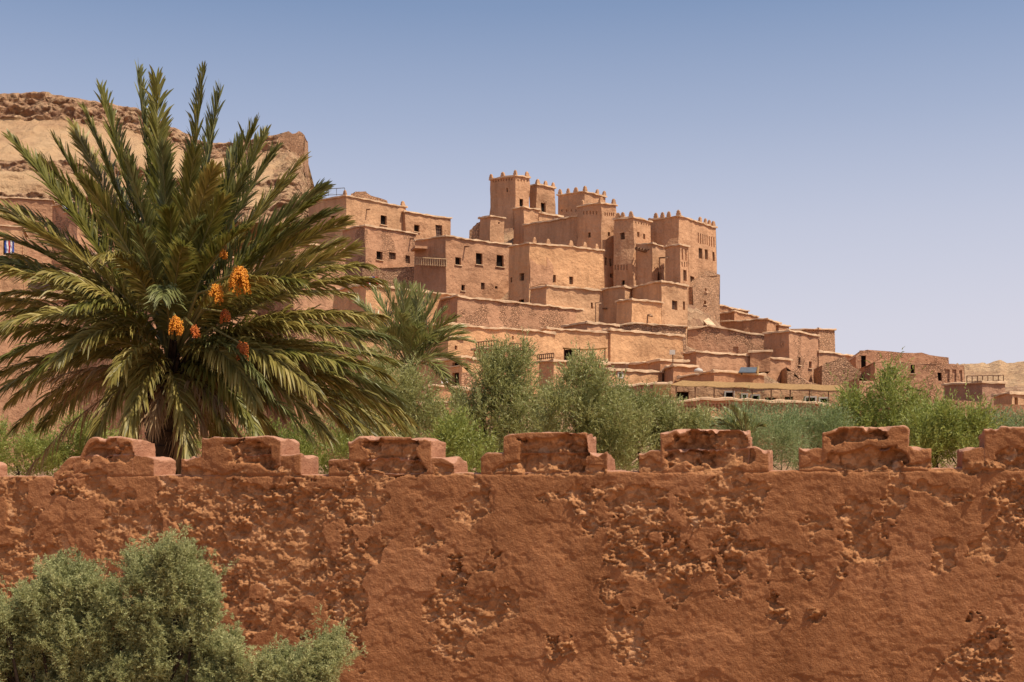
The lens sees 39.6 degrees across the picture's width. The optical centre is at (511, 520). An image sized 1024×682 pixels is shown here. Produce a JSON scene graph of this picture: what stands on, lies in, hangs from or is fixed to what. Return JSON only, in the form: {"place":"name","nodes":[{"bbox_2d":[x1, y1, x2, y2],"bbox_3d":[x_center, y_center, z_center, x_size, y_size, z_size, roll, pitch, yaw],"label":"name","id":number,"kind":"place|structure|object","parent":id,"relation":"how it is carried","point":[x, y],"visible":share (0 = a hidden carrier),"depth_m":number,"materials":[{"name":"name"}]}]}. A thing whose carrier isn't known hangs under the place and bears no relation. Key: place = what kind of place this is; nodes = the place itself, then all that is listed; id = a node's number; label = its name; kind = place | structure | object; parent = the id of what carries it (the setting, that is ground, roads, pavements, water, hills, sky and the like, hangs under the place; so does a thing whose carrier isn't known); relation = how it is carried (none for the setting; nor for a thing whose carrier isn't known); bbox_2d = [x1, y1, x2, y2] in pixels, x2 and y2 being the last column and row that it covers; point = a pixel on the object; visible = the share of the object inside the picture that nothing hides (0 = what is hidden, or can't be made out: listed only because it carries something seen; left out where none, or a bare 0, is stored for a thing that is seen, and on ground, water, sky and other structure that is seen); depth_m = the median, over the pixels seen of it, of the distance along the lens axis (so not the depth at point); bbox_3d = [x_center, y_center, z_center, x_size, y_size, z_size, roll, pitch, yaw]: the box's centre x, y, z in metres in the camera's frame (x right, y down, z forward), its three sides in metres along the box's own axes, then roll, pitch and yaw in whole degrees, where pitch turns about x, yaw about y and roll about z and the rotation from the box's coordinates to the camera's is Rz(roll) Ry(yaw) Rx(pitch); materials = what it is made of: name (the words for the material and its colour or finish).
{"place":"outdoors","nodes":[
{"label":"outdoors","id":0,"kind":"place"},
{"bbox_2d":[5,240,13,252],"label":"hanging cloth","id":1,"kind":"object","parent":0,"point":[9,245],"visible":0.68,"depth_m":168.00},
{"bbox_2d":[0,91,313,254],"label":"hill","id":2,"kind":"structure","parent":0,"point":[28,118],"depth_m":249.30,"materials":[{"name":"stone"}]},
{"bbox_2d":[278,131,308,175],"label":"ruin","id":3,"kind":"object","parent":2,"relation":"on","point":[297,142],"visible":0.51,"depth_m":257.99,"materials":[{"name":"stone"}]},
{"bbox_2d":[0,0,1023,363],"label":"sky","id":4,"kind":"structure","parent":0,"point":[857,166],"materials":[{"name":"blue"}]},
{"bbox_2d":[7,228,1023,475],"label":"hillside","id":5,"kind":"structure","parent":0,"point":[697,316],"depth_m":173.79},
{"bbox_2d":[0,225,27,296],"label":"house","id":6,"kind":"structure","parent":5,"relation":"on","point":[7,284],"depth_m":173.75,"materials":[{"name":"soil"}]},
{"bbox_2d":[0,196,54,266],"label":"house","id":7,"kind":"structure","parent":5,"relation":"on","point":[43,207],"depth_m":192.92,"materials":[{"name":"stone"}]},
{"bbox_2d":[0,295,80,467],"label":"house","id":8,"kind":"structure","parent":5,"relation":"on","point":[16,413],"depth_m":142.13,"materials":[{"name":"stone"}]},
{"bbox_2d":[51,201,124,273],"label":"house","id":9,"kind":"structure","parent":5,"relation":"on","point":[59,217],"depth_m":181.06,"materials":[{"name":"soil"}]},
{"bbox_2d":[78,251,256,456],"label":"house","id":10,"kind":"structure","parent":5,"relation":"on","point":[118,416],"depth_m":162.77,"materials":[{"name":"soil"}]},
{"bbox_2d":[250,240,345,463],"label":"house","id":11,"kind":"structure","parent":5,"relation":"on","point":[325,303],"depth_m":171.42,"materials":[{"name":"stone"}]},
{"bbox_2d":[308,190,407,246],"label":"house","id":12,"kind":"structure","parent":5,"relation":"on","point":[374,212],"depth_m":200.24,"materials":[{"name":"stone"}]},
{"bbox_2d":[351,191,387,202],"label":"ruin","id":13,"kind":"object","parent":5,"relation":"on","point":[364,194],"visible":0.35,"depth_m":206.01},
{"bbox_2d":[329,284,428,458],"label":"house","id":14,"kind":"structure","parent":5,"relation":"on","point":[339,303],"depth_m":156.41,"materials":[{"name":"paint"}]},
{"bbox_2d":[341,224,417,285],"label":"house","id":15,"kind":"structure","parent":5,"relation":"on","point":[387,247],"depth_m":185.90,"materials":[{"name":"stone"}]},
{"bbox_2d":[362,267,413,287],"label":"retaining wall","id":16,"kind":"structure","parent":5,"relation":"on","point":[389,274],"depth_m":182.56,"materials":[{"name":"stone"}]},
{"bbox_2d":[401,210,451,238],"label":"house","id":17,"kind":"structure","parent":5,"relation":"on","point":[424,226],"depth_m":205.85,"materials":[{"name":"brown stone"}]},
{"bbox_2d":[435,225,441,235],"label":"window","id":18,"kind":"structure","parent":17,"relation":"in","point":[438,228],"depth_m":207.46,"materials":[{"name":"brown wood"}]},
{"bbox_2d":[415,291,455,324],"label":"house","id":19,"kind":"structure","parent":5,"relation":"on","point":[437,306],"depth_m":159.32,"materials":[{"name":"brown soil"}]},
{"bbox_2d":[427,335,463,358],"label":"house","id":20,"kind":"structure","parent":5,"relation":"on","point":[455,345],"depth_m":137.24,"materials":[{"name":"brown soil"}]},
{"bbox_2d":[421,355,481,399],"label":"house","id":21,"kind":"structure","parent":5,"relation":"on","point":[456,369],"depth_m":128.88,"materials":[{"name":"soil"}]},
{"bbox_2d":[420,401,487,437],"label":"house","id":22,"kind":"structure","parent":5,"relation":"on","point":[446,402],"depth_m":114.97,"materials":[{"name":"brown soil"}]},
{"bbox_2d":[428,384,492,419],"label":"terrace wall","id":23,"kind":"structure","parent":5,"relation":"on","point":[444,392],"depth_m":121.97,"materials":[{"name":"soil"}]},
{"bbox_2d":[413,235,511,299],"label":"house","id":24,"kind":"structure","parent":5,"relation":"on","point":[475,268],"depth_m":180.46,"materials":[{"name":"stone"}]},
{"bbox_2d":[411,246,426,251],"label":"balcony canopy","id":25,"kind":"object","parent":24,"relation":"attached to","point":[418,248],"visible":1,"depth_m":179.06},
{"bbox_2d":[414,257,446,266],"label":"railing","id":26,"kind":"object","parent":24,"relation":"on","point":[428,264],"visible":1,"depth_m":178.94,"materials":[{"name":"wood"}]},
{"bbox_2d":[475,253,483,265],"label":"window","id":27,"kind":"structure","parent":24,"relation":"in","point":[478,256],"depth_m":181.65,"materials":[{"name":"wood"}]},
{"bbox_2d":[495,255,504,267],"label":"window","id":28,"kind":"structure","parent":24,"relation":"in","point":[499,258],"depth_m":183.53,"materials":[{"name":"wood"}]},
{"bbox_2d":[461,372,476,387],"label":"building","id":29,"kind":"structure","parent":5,"relation":"on","point":[465,376],"depth_m":126.00,"materials":[{"name":"brick"}]},
{"bbox_2d":[469,222,479,238],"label":"ruin","id":30,"kind":"object","parent":5,"relation":"on","point":[474,232],"visible":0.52,"depth_m":193.90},
{"bbox_2d":[414,321,556,401],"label":"house","id":31,"kind":"structure","parent":5,"relation":"on","point":[544,341],"depth_m":144.06,"materials":[{"name":"paint"}]},
{"bbox_2d":[478,215,505,242],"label":"house","id":32,"kind":"structure","parent":5,"relation":"on","point":[491,228],"depth_m":192.71,"materials":[{"name":"soil"}]},
{"bbox_2d":[470,346,531,391],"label":"house","id":33,"kind":"structure","parent":5,"relation":"on","point":[472,349],"depth_m":139.61,"materials":[{"name":"soil"}]},
{"bbox_2d":[489,170,530,228],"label":"tower","id":34,"kind":"structure","parent":5,"relation":"on","point":[508,193],"depth_m":203.93,"materials":[{"name":"paint"}]},
{"bbox_2d":[440,294,583,329],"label":"retaining wall","id":35,"kind":"structure","parent":5,"relation":"on","point":[485,312],"depth_m":160.64,"materials":[{"name":"soil"}]},
{"bbox_2d":[511,205,540,243],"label":"house","id":36,"kind":"structure","parent":5,"relation":"on","point":[523,214],"depth_m":195.93,"materials":[{"name":"soil"}]},
{"bbox_2d":[529,179,556,213],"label":"tower","id":37,"kind":"structure","parent":5,"relation":"on","point":[542,196],"depth_m":206.85,"materials":[{"name":"soil"}]},
{"bbox_2d":[522,215,577,246],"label":"building","id":38,"kind":"structure","parent":5,"relation":"on","point":[561,231],"depth_m":188.38,"materials":[{"name":"paint"}]},
{"bbox_2d":[539,212,563,220],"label":"house","id":39,"kind":"structure","parent":5,"relation":"on","point":[544,216],"depth_m":198.72,"materials":[{"name":"soil"}]},
{"bbox_2d":[507,237,604,302],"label":"house","id":40,"kind":"structure","parent":5,"relation":"on","point":[533,263],"depth_m":176.45,"materials":[{"name":"brown stone"}]},
{"bbox_2d":[528,284,606,322],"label":"house","id":41,"kind":"structure","parent":5,"relation":"on","point":[586,299],"depth_m":167.03,"materials":[{"name":"soil"}]},
{"bbox_2d":[536,358,610,399],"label":"house","id":42,"kind":"structure","parent":5,"relation":"on","point":[544,368],"depth_m":133.53,"materials":[{"name":"soil"}]},
{"bbox_2d":[537,353,553,359],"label":"railing","id":43,"kind":"object","parent":42,"relation":"on","point":[543,358],"visible":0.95,"depth_m":132.97,"materials":[{"name":"brown wood"}]},
{"bbox_2d":[540,326,609,361],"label":"house","id":44,"kind":"structure","parent":5,"relation":"on","point":[565,337],"depth_m":148.65,"materials":[{"name":"soil"}]},
{"bbox_2d":[556,186,606,216],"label":"tower","id":45,"kind":"structure","parent":5,"relation":"on","point":[568,202],"depth_m":201.31,"materials":[{"name":"soil"}]},
{"bbox_2d":[561,321,619,330],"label":"terrace wall","id":46,"kind":"structure","parent":5,"relation":"on","point":[592,325],"depth_m":156.12,"materials":[{"name":"soil"}]},
{"bbox_2d":[576,197,617,287],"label":"tower","id":47,"kind":"structure","parent":5,"relation":"on","point":[595,223],"depth_m":182.93,"materials":[{"name":"brown stone"}]},
{"bbox_2d":[599,361,629,368],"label":"house","id":48,"kind":"structure","parent":5,"relation":"on","point":[620,365],"depth_m":137.89,"materials":[{"name":"paint"}]},
{"bbox_2d":[600,285,632,323],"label":"house","id":49,"kind":"structure","parent":5,"relation":"on","point":[611,295],"depth_m":167.85,"materials":[{"name":"paint"}]},
{"bbox_2d":[572,367,663,399],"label":"house","id":50,"kind":"structure","parent":5,"relation":"on","point":[638,376],"depth_m":129.46,"materials":[{"name":"paint"}]},
{"bbox_2d":[612,211,652,286],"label":"tower","id":51,"kind":"structure","parent":5,"relation":"on","point":[631,230],"depth_m":180.63,"materials":[{"name":"brown stone"}]},
{"bbox_2d":[615,298,663,323],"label":"building","id":52,"kind":"structure","parent":5,"relation":"on","point":[633,310],"depth_m":161.68,"materials":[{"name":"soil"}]},
{"bbox_2d":[602,327,684,361],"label":"house","id":53,"kind":"structure","parent":5,"relation":"on","point":[632,346],"depth_m":152.45,"materials":[{"name":"soil"}]},
{"bbox_2d":[614,381,672,435],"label":"house","id":54,"kind":"structure","parent":5,"relation":"on","point":[639,385],"depth_m":117.98,"materials":[{"name":"brown soil"}]},
{"bbox_2d":[632,242,666,285],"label":"house","id":55,"kind":"structure","parent":5,"relation":"on","point":[647,265],"depth_m":179.86,"materials":[{"name":"brown stone"}]},
{"bbox_2d":[618,322,687,351],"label":"terrace wall","id":56,"kind":"structure","parent":5,"relation":"on","point":[662,328],"depth_m":158.95,"materials":[{"name":"soil"}]},
{"bbox_2d":[625,358,689,370],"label":"terrace wall","id":57,"kind":"structure","parent":5,"relation":"on","point":[659,364],"depth_m":133.05,"materials":[{"name":"soil"}]},
{"bbox_2d":[631,280,688,345],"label":"house","id":58,"kind":"structure","parent":5,"relation":"on","point":[672,296],"depth_m":165.22,"materials":[{"name":"brown soil"}]},
{"bbox_2d":[663,243,690,296],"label":"tower","id":59,"kind":"structure","parent":5,"relation":"on","point":[676,265],"depth_m":176.78,"materials":[{"name":"brown soil"}]},
{"bbox_2d":[661,364,698,383],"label":"house","id":60,"kind":"structure","parent":5,"relation":"on","point":[672,372],"depth_m":127.85,"materials":[{"name":"soil"}]},
{"bbox_2d":[648,210,717,321],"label":"tower","id":61,"kind":"structure","parent":5,"relation":"on","point":[699,236],"depth_m":185.35,"materials":[{"name":"brown stone"}]},
{"bbox_2d":[689,271,719,323],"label":"stone buttress","id":62,"kind":"structure","parent":5,"relation":"on","point":[704,289],"depth_m":187.59,"materials":[{"name":"stone"}]},
{"bbox_2d":[677,369,766,382],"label":"house","id":63,"kind":"structure","parent":5,"relation":"on","point":[722,375],"depth_m":123.33,"materials":[{"name":"soil"}]},
{"bbox_2d":[739,366,758,375],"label":"solar panel","id":64,"kind":"object","parent":63,"relation":"on","point":[742,370],"visible":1,"depth_m":123.09,"materials":[{"name":"blue glass"}]},
{"bbox_2d":[688,324,763,353],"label":"house","id":65,"kind":"structure","parent":5,"relation":"on","point":[710,338],"depth_m":169.97,"materials":[{"name":"stone"}]},
{"bbox_2d":[720,304,749,312],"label":"house","id":66,"kind":"structure","parent":5,"relation":"on","point":[724,308],"depth_m":214.32,"materials":[{"name":"soil"}]},
{"bbox_2d":[681,350,792,383],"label":"house","id":67,"kind":"structure","parent":5,"relation":"on","point":[706,360],"depth_m":154.58,"materials":[{"name":"stone"}]},
{"bbox_2d":[746,350,772,373],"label":"house","id":68,"kind":"structure","parent":67,"relation":"on","point":[760,359],"depth_m":156.03,"materials":[{"name":"soil"}]},
{"bbox_2d":[720,310,759,325],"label":"house","id":69,"kind":"structure","parent":5,"relation":"on","point":[734,315],"depth_m":206.52,"materials":[{"name":"soil"}]},
{"bbox_2d":[663,397,831,449],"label":"terrace wall","id":70,"kind":"structure","parent":5,"relation":"on","point":[716,402],"depth_m":113.41,"materials":[{"name":"stone"}]},
{"bbox_2d":[653,384,670,401],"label":"bamboo screen","id":71,"kind":"object","parent":70,"relation":"on","point":[665,386],"visible":0.46,"depth_m":116.38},
{"bbox_2d":[671,380,841,401],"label":"reed awning","id":72,"kind":"object","parent":70,"relation":"on","point":[733,385],"visible":0.87,"depth_m":115.46,"materials":[{"name":"wicker"}]},
{"bbox_2d":[720,318,781,333],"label":"house","id":73,"kind":"structure","parent":5,"relation":"on","point":[759,325],"depth_m":197.23,"materials":[{"name":"soil"}]},
{"bbox_2d":[671,385,845,410],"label":"house","id":74,"kind":"structure","parent":5,"relation":"on","point":[689,392],"depth_m":119.50,"materials":[{"name":"stone"}]},
{"bbox_2d":[677,392,687,399],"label":"window","id":75,"kind":"structure","parent":74,"relation":"in","point":[685,394],"depth_m":119.80,"materials":[{"name":"glass"}]},
{"bbox_2d":[724,391,734,396],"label":"window","id":76,"kind":"structure","parent":74,"relation":"in","point":[727,393],"depth_m":119.54,"materials":[{"name":"white paint"}]},
{"bbox_2d":[776,324,790,330],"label":"house","id":77,"kind":"structure","parent":5,"relation":"on","point":[783,327],"depth_m":199.47,"materials":[{"name":"soil"}]},
{"bbox_2d":[762,329,819,382],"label":"house","id":78,"kind":"structure","parent":5,"relation":"on","point":[800,348],"depth_m":165.57,"materials":[{"name":"stone"}]},
{"bbox_2d":[781,367,818,384],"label":"ruin","id":79,"kind":"object","parent":5,"relation":"on","point":[788,376],"visible":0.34,"depth_m":155.98,"materials":[{"name":"stone"}]},
{"bbox_2d":[786,327,836,351],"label":"house","id":80,"kind":"structure","parent":5,"relation":"on","point":[826,340],"depth_m":176.45,"materials":[{"name":"soil"}]},
{"bbox_2d":[817,350,853,365],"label":"house","id":81,"kind":"structure","parent":5,"relation":"on","point":[826,356],"depth_m":169.27,"materials":[{"name":"paint"}]},
{"bbox_2d":[813,356,860,388],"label":"ruin","id":82,"kind":"object","parent":5,"relation":"on","point":[822,375],"visible":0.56,"depth_m":163.03,"materials":[{"name":"stone"}]},
{"bbox_2d":[846,378,930,407],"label":"ruin","id":83,"kind":"object","parent":5,"relation":"on","point":[865,383],"visible":0.1,"depth_m":146.02,"materials":[{"name":"stone"}]},
{"bbox_2d":[848,350,948,370],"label":"ruin","id":84,"kind":"object","parent":5,"relation":"on","point":[858,361],"visible":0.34,"depth_m":165.00,"materials":[{"name":"soil"}]},
{"bbox_2d":[860,359,964,399],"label":"ruin","id":85,"kind":"object","parent":5,"relation":"on","point":[942,373],"visible":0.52,"depth_m":158.05,"materials":[{"name":"stone"}]},
{"bbox_2d":[912,399,988,416],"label":"ruin","id":86,"kind":"object","parent":5,"relation":"on","point":[961,401],"visible":0.15,"depth_m":118.00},
{"bbox_2d":[941,380,1007,405],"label":"house","id":87,"kind":"structure","parent":5,"relation":"on","point":[987,388],"depth_m":135.82,"materials":[{"name":"soil"}]},
{"bbox_2d":[966,375,1003,382],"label":"railing","id":88,"kind":"object","parent":87,"relation":"on","point":[972,381],"visible":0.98,"depth_m":135.11,"materials":[{"name":"brown wood"}]},
{"bbox_2d":[976,404,1023,425],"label":"ruin","id":89,"kind":"object","parent":5,"relation":"on","point":[1013,407],"visible":0.2,"depth_m":111.99,"materials":[{"name":"stone"}]},
{"bbox_2d":[991,391,1023,404],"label":"house","id":90,"kind":"structure","parent":5,"relation":"on","point":[1013,397],"depth_m":122.70,"materials":[{"name":"soil"}]},
{"bbox_2d":[563,347,606,359],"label":"pergola","id":91,"kind":"object","parent":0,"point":[569,351],"visible":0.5,"depth_m":139.98,"materials":[{"name":"brown wood"}]},
{"bbox_2d":[709,404,766,436],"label":"date palm","id":92,"kind":"object","parent":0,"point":[741,422],"visible":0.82,"depth_m":25.99,"materials":[{"name":"plant"}]},
{"bbox_2d":[956,360,1023,386],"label":"hill","id":93,"kind":"structure","parent":0,"point":[1013,373],"depth_m":408.75,"materials":[{"name":"stone"}]},
{"label":"ground","id":94,"kind":"structure","parent":0,"visible":0},
{"bbox_2d":[0,403,142,475],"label":"olive tree","id":95,"kind":"object","parent":94,"relation":"on","point":[29,447],"visible":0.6,"depth_m":33.67,"materials":[{"name":"green plant"}]},
{"bbox_2d":[0,523,368,681],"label":"tamarisk bush","id":96,"kind":"object","parent":94,"relation":"on","point":[77,621],"visible":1,"depth_m":9.10,"materials":[{"name":"green plant"}]},
{"bbox_2d":[0,59,419,475],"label":"date palm","id":97,"kind":"object","parent":94,"relation":"on","point":[176,241],"visible":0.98,"depth_m":20.95,"materials":[{"name":"green plant"}]},
{"bbox_2d":[189,412,360,473],"bbox_3d":[-6.144,0.228,34.738,4.924,5.944,2.490,0,0,-7],"label":"olive tree","id":98,"kind":"object","parent":94,"relation":"on","point":[305,448],"visible":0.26,"depth_m":34.56,"materials":[{"name":"green plant"}]},
{"bbox_2d":[313,344,450,458],"bbox_3d":[-3.283,-0.639,35.841,4.196,7.678,2.530,0,0,0],"label":"olive tree","id":99,"kind":"object","parent":94,"relation":"on","point":[423,418],"visible":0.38,"depth_m":35.49,"materials":[{"name":"green plant"}]},
{"bbox_2d":[339,277,476,435],"bbox_3d":[-2.828,-1.678,37.678,3.845,9.757,2.534,0,0,0],"label":"date palm","id":100,"kind":"object","parent":94,"relation":"on","point":[410,316],"visible":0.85,"depth_m":37.73,"materials":[{"name":"green plant"}]},
{"bbox_2d":[406,398,500,472],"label":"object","id":101,"kind":"object","parent":94,"relation":"on","point":[452,434],"visible":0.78,"depth_m":28.49,"materials":[{"name":"green plant"}]},
{"bbox_2d":[419,326,570,472],"bbox_3d":[-0.310,-0.626,33.014,3.651,7.652,2.899,0,0,0],"label":"olive tree","id":102,"kind":"object","parent":94,"relation":"on","point":[507,392],"visible":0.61,"depth_m":32.45,"materials":[{"name":"green plant"}]},
{"bbox_2d":[0,425,1023,681],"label":"battlement wall","id":103,"kind":"structure","parent":94,"relation":"on","point":[840,555],"depth_m":12.84,"materials":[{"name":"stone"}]},
{"bbox_2d":[524,338,659,470],"bbox_3d":[1.726,-0.371,31.090,3.253,7.143,2.802,0,0,0],"label":"olive tree","id":104,"kind":"object","parent":94,"relation":"on","point":[590,408],"visible":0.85,"depth_m":30.46,"materials":[{"name":"green plant"}]},
{"bbox_2d":[599,367,718,470],"bbox_3d":[3.092,-0.128,31.845,3.656,6.655,2.839,0,0,0],"label":"olive tree","id":105,"kind":"object","parent":94,"relation":"on","point":[668,418],"visible":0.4,"depth_m":31.38,"materials":[{"name":"green plant"}]},
{"bbox_2d":[694,385,821,469],"bbox_3d":[4.657,0.302,26.790,2.979,5.795,2.495,0,0,0],"label":"shrub","id":106,"kind":"object","parent":94,"relation":"on","point":[777,434],"visible":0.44,"depth_m":26.55,"materials":[{"name":"green plant"}]},
{"bbox_2d":[762,392,866,467],"bbox_3d":[6.051,0.291,27.822,2.492,5.819,2.528,0,0,0],"label":"shrub","id":107,"kind":"object","parent":94,"relation":"on","point":[820,425],"visible":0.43,"depth_m":27.36,"materials":[{"name":"green plant"}]},
{"bbox_2d":[815,346,947,467],"bbox_3d":[7.453,-0.160,28.751,3.077,6.721,2.526,0,0,0],"label":"olive tree","id":108,"kind":"object","parent":94,"relation":"on","point":[872,416],"visible":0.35,"depth_m":28.42,"materials":[{"name":"green plant"}]},
{"bbox_2d":[885,382,1013,467],"bbox_3d":[8.188,0.271,26.805,2.421,5.858,2.261,0,0,0],"label":"olive tree","id":109,"kind":"object","parent":94,"relation":"on","point":[943,428],"visible":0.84,"depth_m":26.30,"materials":[{"name":"green plant"}]},
{"bbox_2d":[964,403,1023,444],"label":"olive tree","id":110,"kind":"object","parent":94,"relation":"on","point":[1014,422],"visible":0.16,"depth_m":30.57,"materials":[{"name":"green plant"}]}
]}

